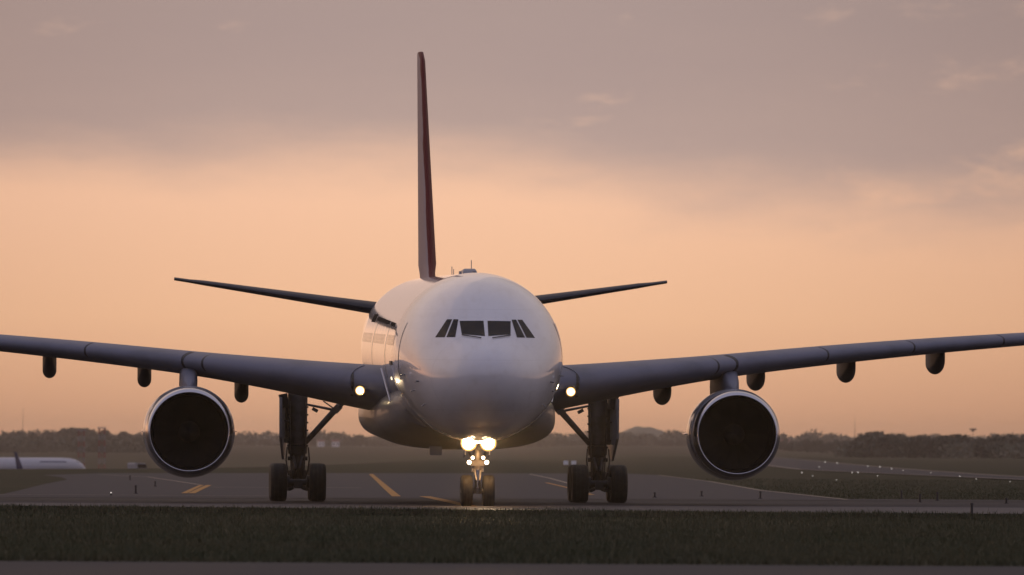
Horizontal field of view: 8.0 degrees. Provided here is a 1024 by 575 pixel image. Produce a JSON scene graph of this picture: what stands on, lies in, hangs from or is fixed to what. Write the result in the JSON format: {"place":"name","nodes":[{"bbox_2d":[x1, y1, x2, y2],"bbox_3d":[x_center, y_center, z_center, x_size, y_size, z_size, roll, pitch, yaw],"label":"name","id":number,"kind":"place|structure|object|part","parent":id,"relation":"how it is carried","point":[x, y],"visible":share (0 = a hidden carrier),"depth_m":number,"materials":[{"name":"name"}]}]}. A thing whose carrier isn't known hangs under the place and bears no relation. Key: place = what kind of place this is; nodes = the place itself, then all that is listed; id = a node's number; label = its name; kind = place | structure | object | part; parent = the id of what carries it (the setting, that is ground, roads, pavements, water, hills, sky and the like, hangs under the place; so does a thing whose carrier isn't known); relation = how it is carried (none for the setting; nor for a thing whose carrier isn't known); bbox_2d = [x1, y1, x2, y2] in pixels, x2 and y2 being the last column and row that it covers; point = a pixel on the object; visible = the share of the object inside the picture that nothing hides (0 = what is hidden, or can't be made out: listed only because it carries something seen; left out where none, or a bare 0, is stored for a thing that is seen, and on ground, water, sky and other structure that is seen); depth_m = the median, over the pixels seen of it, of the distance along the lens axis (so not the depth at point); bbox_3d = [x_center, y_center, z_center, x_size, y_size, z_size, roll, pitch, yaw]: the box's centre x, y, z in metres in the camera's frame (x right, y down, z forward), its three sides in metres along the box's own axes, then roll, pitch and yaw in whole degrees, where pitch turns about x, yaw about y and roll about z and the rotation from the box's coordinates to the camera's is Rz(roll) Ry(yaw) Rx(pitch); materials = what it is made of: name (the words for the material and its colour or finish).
{"place":"outdoors","nodes":[
{"label":"outdoors","id":0,"kind":"place"},
{"bbox_2d":[317,440,324,446],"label":"house","id":1,"kind":"structure","parent":0,"point":[320,443],"depth_m":5596.92,"materials":[{"name":"white paint"}]},
{"bbox_2d":[331,439,339,446],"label":"house","id":2,"kind":"structure","parent":0,"point":[335,442],"depth_m":5596.33,"materials":[{"name":"white paint"}]},
{"bbox_2d":[0,446,1023,565],"bbox_3d":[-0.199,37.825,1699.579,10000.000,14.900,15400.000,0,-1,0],"label":"ground","id":3,"kind":"structure","parent":0,"point":[676,461],"depth_m":1253.26,"materials":[{"name":"green plant"}]},
{"bbox_2d":[14,432,23,436],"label":"tree","id":4,"kind":"object","parent":3,"relation":"on","point":[19,434],"visible":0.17,"depth_m":4781.69,"materials":[{"name":"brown plant"}]},
{"bbox_2d":[26,432,36,438],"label":"tree","id":5,"kind":"object","parent":3,"relation":"on","point":[31,435],"visible":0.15,"depth_m":4759.22,"materials":[{"name":"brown plant"}]},
{"bbox_2d":[0,452,85,468],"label":"parked airliner","id":6,"kind":"object","parent":3,"relation":"on","point":[16,462],"visible":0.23,"depth_m":1697.95,"materials":[{"name":"grey paint"}]},
{"bbox_2d":[42,432,54,437],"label":"tree","id":7,"kind":"object","parent":3,"relation":"on","point":[48,434],"visible":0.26,"depth_m":4882.38,"materials":[{"name":"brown plant"}]},
{"bbox_2d":[57,427,82,438],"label":"tree","id":8,"kind":"object","parent":3,"relation":"on","point":[63,431],"visible":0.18,"depth_m":4922.77,"materials":[{"name":"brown plant"}]},
{"bbox_2d":[64,428,83,437],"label":"tree","id":9,"kind":"object","parent":3,"relation":"on","point":[72,433],"visible":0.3,"depth_m":4801.32,"materials":[{"name":"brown plant"}]},
{"bbox_2d":[77,430,85,465],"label":"mast","id":10,"kind":"object","parent":3,"relation":"on","point":[83,453],"visible":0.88,"depth_m":2598.34,"materials":[{"name":"metal"}]},
{"bbox_2d":[82,428,89,435],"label":"tree","id":11,"kind":"object","parent":3,"relation":"on","point":[87,431],"visible":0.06,"depth_m":4991.40,"materials":[{"name":"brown plant"}]},
{"bbox_2d":[85,432,100,437],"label":"tree","id":12,"kind":"object","parent":3,"relation":"on","point":[91,434],"visible":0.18,"depth_m":4770.02,"materials":[{"name":"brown plant"}]},
{"bbox_2d":[90,440,106,451],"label":"tree","id":13,"kind":"object","parent":3,"relation":"on","point":[95,446],"visible":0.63,"depth_m":3833.83,"materials":[{"name":"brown plant"}]},
{"bbox_2d":[97,427,106,468],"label":"mast","id":14,"kind":"object","parent":3,"relation":"on","point":[99,444],"visible":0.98,"depth_m":2498.40,"materials":[{"name":"grey metal"}]},
{"bbox_2d":[96,430,109,436],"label":"tree","id":15,"kind":"object","parent":3,"relation":"on","point":[102,434],"visible":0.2,"depth_m":4794.99,"materials":[{"name":"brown plant"}]},
{"bbox_2d":[118,431,129,437],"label":"tree","id":16,"kind":"object","parent":3,"relation":"on","point":[122,434],"visible":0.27,"depth_m":4938.06,"materials":[{"name":"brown plant"}]},
{"bbox_2d":[127,463,146,468],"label":"service van","id":17,"kind":"object","parent":3,"relation":"on","point":[135,465],"visible":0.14,"depth_m":1248.44,"materials":[{"name":"grey paint"}]},
{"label":"side window","id":18,"kind":"part","parent":17,"relation":"part of","materials":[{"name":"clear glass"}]},
{"bbox_2d":[307,434,315,445],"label":"tree","id":19,"kind":"object","parent":3,"relation":"on","point":[312,442],"visible":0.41,"depth_m":6429.28,"materials":[{"name":"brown plant"}]},
{"bbox_2d":[344,439,354,445],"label":"tree","id":20,"kind":"object","parent":3,"relation":"on","point":[348,442],"visible":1,"depth_m":6004.14,"materials":[{"name":"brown plant"}]},
{"bbox_2d":[353,434,363,445],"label":"tree","id":21,"kind":"object","parent":3,"relation":"on","point":[359,439],"visible":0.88,"depth_m":6099.26,"materials":[{"name":"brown plant"}]},
{"bbox_2d":[354,435,367,445],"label":"tree","id":22,"kind":"object","parent":3,"relation":"on","point":[365,440],"visible":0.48,"depth_m":6222.24,"materials":[{"name":"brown plant"}]},
{"bbox_2d":[5,473,840,498],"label":"taxiway arm","id":23,"kind":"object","parent":3,"relation":"on","point":[448,484],"visible":0.72,"depth_m":390.47},
{"bbox_2d":[183,485,202,492],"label":"yellow line","id":24,"kind":"object","parent":23,"relation":"on","point":[191,489],"visible":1,"depth_m":351.46,"materials":[{"name":"paint"}]},
{"bbox_2d":[189,485,210,492],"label":"yellow line","id":25,"kind":"object","parent":23,"relation":"on","point":[199,489],"visible":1,"depth_m":342.16,"materials":[{"name":"paint"}]},
{"bbox_2d":[369,474,399,495],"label":"yellow line","id":26,"kind":"object","parent":23,"relation":"on","point":[390,491],"visible":0.91,"depth_m":384.52,"materials":[{"name":"paint"}]},
{"bbox_2d":[661,475,849,499],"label":"taxiway edge line","id":27,"kind":"object","parent":23,"relation":"on","point":[757,489],"visible":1,"depth_m":371.89,"materials":[{"name":"paint"}]},
{"bbox_2d":[1,429,1021,446],"bbox_3d":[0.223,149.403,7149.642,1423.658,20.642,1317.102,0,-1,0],"label":"wood","id":28,"kind":"object","parent":3,"relation":"on","point":[668,435],"visible":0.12,"depth_m":6707.17,"materials":[{"name":"green plant"}]},
{"bbox_2d":[0,502,1023,565],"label":"grass","id":29,"kind":"structure","parent":3,"relation":"on","point":[407,542],"depth_m":145.73,"materials":[{"name":"green plant"}]},
{"bbox_2d":[0,435,1023,458],"bbox_3d":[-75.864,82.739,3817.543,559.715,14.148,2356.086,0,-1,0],"label":"undergrowth","id":30,"kind":"object","parent":3,"relation":"on","point":[137,445],"visible":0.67,"depth_m":3918.80,"materials":[{"name":"green plant"}]},
{"bbox_2d":[0,561,1023,574],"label":"apron","id":31,"kind":"object","parent":3,"relation":"on","point":[123,568],"depth_m":108.30,"materials":[{"name":"grey asphalt"}]},
{"bbox_2d":[0,494,1023,507],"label":"taxiway","id":32,"kind":"structure","parent":3,"relation":"on","point":[877,504],"depth_m":261.79,"materials":[{"name":"grey asphalt"}]},
{"bbox_2d":[0,52,1023,505],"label":"airliner","id":33,"kind":"object","parent":32,"relation":"on","point":[468,360],"visible":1,"depth_m":251.39,"materials":[{"name":"white paint"}]},
{"bbox_2d":[370,321,377,364],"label":"cabin door","id":34,"kind":"structure","parent":33,"relation":"in","point":[377,321],"depth_m":261.48,"materials":[{"name":"white paint"}]},
{"bbox_2d":[383,322,390,377],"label":"cabin door","id":35,"kind":"structure","parent":33,"relation":"in","point":[390,322],"depth_m":248.84,"materials":[{"name":"white paint"}]},
{"bbox_2d":[394,322,406,379],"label":"cabin door","id":36,"kind":"structure","parent":33,"relation":"in","point":[403,325],"depth_m":239.72,"materials":[{"name":"white paint"}]},
{"bbox_2d":[436,319,451,336],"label":"cockpit window","id":37,"kind":"structure","parent":33,"relation":"in","point":[442,332],"depth_m":236.34,"materials":[{"name":"black glass"}]},
{"bbox_2d":[447,319,457,336],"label":"cockpit window","id":38,"kind":"structure","parent":33,"relation":"in","point":[452,331],"depth_m":236.11,"materials":[{"name":"black glass"}]},
{"bbox_2d":[512,320,524,336],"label":"cockpit window","id":39,"kind":"structure","parent":33,"relation":"in","point":[519,333],"depth_m":236.23,"materials":[{"name":"black glass"}]},
{"bbox_2d":[518,320,534,337],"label":"cockpit window","id":40,"kind":"structure","parent":33,"relation":"in","point":[526,330],"depth_m":236.52,"materials":[{"name":"black glass"}]},
{"bbox_2d":[554,323,562,379],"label":"cabin door","id":41,"kind":"structure","parent":33,"relation":"in","point":[554,323],"depth_m":239.83,"materials":[{"name":"white paint"}]},
{"bbox_2d":[560,438,568,445],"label":"tree","id":42,"kind":"object","parent":3,"relation":"on","point":[563,442],"visible":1,"depth_m":6193.10,"materials":[{"name":"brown plant"}]},
{"bbox_2d":[778,438,789,449],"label":"tree","id":43,"kind":"object","parent":3,"relation":"on","point":[781,448],"visible":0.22,"depth_m":4482.31,"materials":[{"name":"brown plant"}]},
{"bbox_2d":[787,444,797,451],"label":"tree","id":44,"kind":"object","parent":3,"relation":"on","point":[791,447],"visible":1,"depth_m":4282.86,"materials":[{"name":"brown plant"}]},
{"bbox_2d":[788,440,797,451],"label":"tree","id":45,"kind":"object","parent":3,"relation":"on","point":[794,443],"visible":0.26,"depth_m":4354.65,"materials":[{"name":"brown plant"}]},
{"bbox_2d":[799,440,810,451],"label":"tree","id":46,"kind":"object","parent":3,"relation":"on","point":[804,446],"visible":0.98,"depth_m":4204.60,"materials":[{"name":"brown plant"}]},
{"bbox_2d":[813,440,823,452],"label":"tree","id":47,"kind":"object","parent":3,"relation":"on","point":[818,444],"visible":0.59,"depth_m":4113.16,"materials":[{"name":"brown plant"}]},
{"bbox_2d":[830,439,841,450],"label":"tree","id":48,"kind":"object","parent":3,"relation":"on","point":[835,441],"visible":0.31,"depth_m":4030.41,"materials":[{"name":"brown plant"}]},
{"bbox_2d":[845,434,864,457],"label":"tree","id":49,"kind":"object","parent":3,"relation":"on","point":[849,448],"visible":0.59,"depth_m":2957.95,"materials":[{"name":"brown plant"}]},
{"bbox_2d":[854,435,879,457],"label":"tree","id":50,"kind":"object","parent":3,"relation":"on","point":[862,444],"visible":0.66,"depth_m":2929.69,"materials":[{"name":"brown plant"}]},
{"bbox_2d":[870,431,884,442],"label":"tree","id":51,"kind":"object","parent":3,"relation":"on","point":[877,433],"visible":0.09,"depth_m":3057.79,"materials":[{"name":"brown plant"}]},
{"bbox_2d":[865,434,903,457],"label":"tree","id":52,"kind":"object","parent":3,"relation":"on","point":[885,446],"visible":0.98,"depth_m":2888.03,"materials":[{"name":"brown plant"}]},
{"bbox_2d":[769,457,1023,479],"bbox_3d":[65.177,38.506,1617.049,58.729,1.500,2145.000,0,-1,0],"label":"runway","id":53,"kind":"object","parent":3,"relation":"on","point":[797,464],"visible":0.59,"depth_m":931.70,"materials":[{"name":"grey asphalt"}]},
{"bbox_2d":[768,465,1023,479],"bbox_3d":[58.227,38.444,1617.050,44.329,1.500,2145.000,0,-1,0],"label":"runway edge line","id":54,"kind":"object","parent":53,"relation":"on","point":[887,473],"visible":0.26,"depth_m":722.43,"materials":[{"name":"paint"}]},
{"bbox_2d":[779,457,1023,476],"bbox_3d":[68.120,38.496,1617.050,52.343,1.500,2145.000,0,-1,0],"label":"runway edge line","id":55,"kind":"object","parent":53,"relation":"on","point":[914,469],"visible":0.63,"depth_m":925.18,"materials":[{"name":"paint"}]},
{"bbox_2d":[897,433,905,439],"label":"tree","id":56,"kind":"object","parent":3,"relation":"on","point":[901,436],"visible":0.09,"depth_m":3179.66,"materials":[{"name":"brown plant"}]},
{"bbox_2d":[894,436,920,457],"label":"tree","id":57,"kind":"object","parent":3,"relation":"on","point":[904,444],"visible":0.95,"depth_m":2845.31,"materials":[{"name":"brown plant"}]},
{"bbox_2d":[903,436,922,457],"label":"tree","id":58,"kind":"object","parent":3,"relation":"on","point":[914,442],"visible":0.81,"depth_m":2842.70,"materials":[{"name":"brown plant"}]},
{"bbox_2d":[918,434,942,457],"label":"tree","id":59,"kind":"object","parent":3,"relation":"on","point":[928,445],"visible":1,"depth_m":2808.06,"materials":[{"name":"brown plant"}]},
{"bbox_2d":[936,436,962,457],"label":"tree","id":60,"kind":"object","parent":3,"relation":"on","point":[946,440],"visible":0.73,"depth_m":2824.71,"materials":[{"name":"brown plant"}]},
{"bbox_2d":[947,434,970,446],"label":"tree","id":61,"kind":"object","parent":3,"relation":"on","point":[961,439],"visible":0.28,"depth_m":2866.62,"materials":[{"name":"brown plant"}]},
{"bbox_2d":[967,437,977,443],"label":"tree","id":62,"kind":"object","parent":3,"relation":"on","point":[972,440],"visible":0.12,"depth_m":2888.16,"materials":[{"name":"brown plant"}]},
{"bbox_2d":[971,439,995,457],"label":"tree","id":63,"kind":"object","parent":3,"relation":"on","point":[980,448],"visible":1,"depth_m":2722.35,"materials":[{"name":"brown plant"}]},
{"bbox_2d":[989,437,1001,444],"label":"tree","id":64,"kind":"object","parent":3,"relation":"on","point":[995,440],"visible":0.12,"depth_m":2824.93,"materials":[{"name":"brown plant"}]},
{"bbox_2d":[1000,433,1014,441],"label":"tree","id":65,"kind":"object","parent":3,"relation":"on","point":[1002,439],"visible":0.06,"depth_m":2955.75,"materials":[{"name":"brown plant"}]},
{"bbox_2d":[1004,435,1020,454],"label":"tree","id":66,"kind":"object","parent":3,"relation":"on","point":[1012,439],"visible":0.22,"depth_m":2888.74,"materials":[{"name":"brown plant"}]},
{"bbox_2d":[0,502,1023,519],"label":"shoulder","id":67,"kind":"object","parent":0,"point":[755,509],"depth_m":234.41},
{"bbox_2d":[0,497,1023,502],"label":"rubber track","id":68,"kind":"structure","parent":0,"point":[341,499],"depth_m":273.43,"materials":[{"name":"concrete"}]},
{"bbox_2d":[421,496,473,505],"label":"yellow line","id":69,"kind":"object","parent":68,"relation":"on","point":[448,501],"visible":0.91,"depth_m":269.17,"materials":[{"name":"paint"}]},
{"bbox_2d":[0,0,1023,436],"label":"sky","id":70,"kind":"structure","parent":0,"point":[794,173],"materials":[{"name":"orange"}]},
{"bbox_2d":[243,435,986,445],"bbox_3d":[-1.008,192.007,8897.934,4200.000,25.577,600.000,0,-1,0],"label":"hill","id":71,"kind":"structure","parent":0,"point":[570,436],"depth_m":8828.51,"materials":[{"name":"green plant"}]},
{"bbox_2d":[623,426,663,436],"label":"hill","id":72,"kind":"structure","parent":0,"point":[638,430],"depth_m":8140.09,"materials":[{"name":"green plant"}]},
{"bbox_2d":[697,478,1023,499],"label":"grass","id":73,"kind":"structure","parent":0,"point":[858,494],"depth_m":380.74,"materials":[{"name":"green plant"}]},
{"bbox_2d":[970,503,973,513],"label":"taxiway marker","id":74,"kind":"object","parent":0,"point":[971,507],"visible":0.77,"depth_m":217.85,"materials":[{"name":"black"}]}
]}

